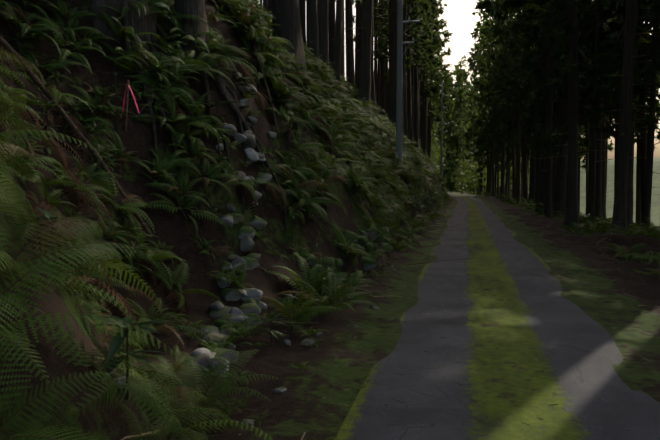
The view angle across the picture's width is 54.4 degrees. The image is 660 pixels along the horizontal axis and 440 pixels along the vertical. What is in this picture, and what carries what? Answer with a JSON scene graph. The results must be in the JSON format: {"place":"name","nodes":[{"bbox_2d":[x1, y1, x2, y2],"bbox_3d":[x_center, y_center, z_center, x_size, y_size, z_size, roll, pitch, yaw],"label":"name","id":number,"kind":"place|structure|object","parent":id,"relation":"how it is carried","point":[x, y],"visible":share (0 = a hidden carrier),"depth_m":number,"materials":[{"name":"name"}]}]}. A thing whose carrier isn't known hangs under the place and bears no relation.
{"place":"outdoors","nodes":[
{"label":"outdoors","id":0,"kind":"place"},
{"bbox_2d":[0,0,659,439],"bbox_3d":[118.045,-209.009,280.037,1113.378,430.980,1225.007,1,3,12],"label":"ground","id":1,"kind":"structure","parent":0,"point":[344,356],"depth_m":7.14,"materials":[{"name":"brown soil"}]},
{"bbox_2d":[122,80,139,130],"bbox_3d":[-2.319,-1.289,7.418,0.200,0.653,0.110,1,3,12],"label":"survey stake","id":2,"kind":"object","parent":1,"relation":"on","point":[125,99],"visible":0.9,"depth_m":7.39,"materials":[{"name":"brown wood"}]},
{"bbox_2d":[0,46,280,439],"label":"ferns","id":3,"kind":"object","parent":1,"relation":"on","point":[155,401],"visible":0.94,"depth_m":2.84,"materials":[{"name":"green plant"}]},
{"bbox_2d":[0,1,430,346],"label":"dead fronds","id":4,"kind":"object","parent":1,"relation":"on","point":[58,156],"visible":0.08,"depth_m":6.40,"materials":[{"name":"brown plant"}]},
{"bbox_2d":[122,0,386,231],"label":"exposed roots","id":5,"kind":"object","parent":1,"relation":"on","point":[226,90],"visible":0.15,"depth_m":8.43,"materials":[{"name":"brown wood"}]},
{"bbox_2d":[115,72,438,426],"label":"rocks","id":6,"kind":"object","parent":1,"relation":"on","point":[252,306],"depth_m":7.75,"materials":[{"name":"grey stone"}]},
{"bbox_2d":[0,19,658,436],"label":"fallen branches","id":7,"kind":"object","parent":1,"relation":"on","point":[64,115],"visible":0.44,"depth_m":6.67,"materials":[{"name":"brown wood"}]},
{"bbox_2d":[0,0,659,439],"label":"ferns","id":8,"kind":"object","parent":1,"relation":"on","point":[340,108],"visible":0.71,"depth_m":8.27,"materials":[{"name":"green plant"}]},
{"bbox_2d":[5,0,657,402],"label":"broadleaf seedlings","id":9,"kind":"object","parent":1,"relation":"on","point":[117,340],"visible":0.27,"depth_m":5.84,"materials":[{"name":"green plant"}]},
{"bbox_2d":[89,0,659,231],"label":"cedar","id":10,"kind":"object","parent":1,"relation":"on","point":[557,183],"depth_m":32.98,"materials":[{"name":"green plant"}]},
{"bbox_2d":[306,0,659,198],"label":"cedar dead branches","id":11,"kind":"object","parent":10,"relation":"attached to","point":[554,79],"visible":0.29,"depth_m":25.69,"materials":[{"name":"brown wood"}]},
{"bbox_2d":[121,76,659,439],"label":"twigs","id":12,"kind":"object","parent":1,"relation":"on","point":[151,433],"visible":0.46,"depth_m":6.26,"materials":[{"name":"brown wood"}]},
{"bbox_2d":[396,0,444,164],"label":"utility pole","id":13,"kind":"object","parent":1,"relation":"on","point":[399,110],"visible":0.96,"depth_m":24.64,"materials":[{"name":"concrete"}]},
{"bbox_2d":[440,81,448,180],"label":"utility pole","id":14,"kind":"object","parent":1,"relation":"on","point":[441,159],"visible":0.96,"depth_m":66.56,"materials":[{"name":"concrete"}]},
{"bbox_2d":[259,0,659,159],"label":"sky","id":15,"kind":"structure","parent":0,"point":[460,21],"materials":[{"name":"white"}]},
{"bbox_2d":[334,192,659,439],"bbox_3d":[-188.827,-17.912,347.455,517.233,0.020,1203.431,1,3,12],"label":"road","id":16,"kind":"structure","parent":0,"point":[510,328],"depth_m":5.41,"materials":[{"name":"grey asphalt"}]}
]}

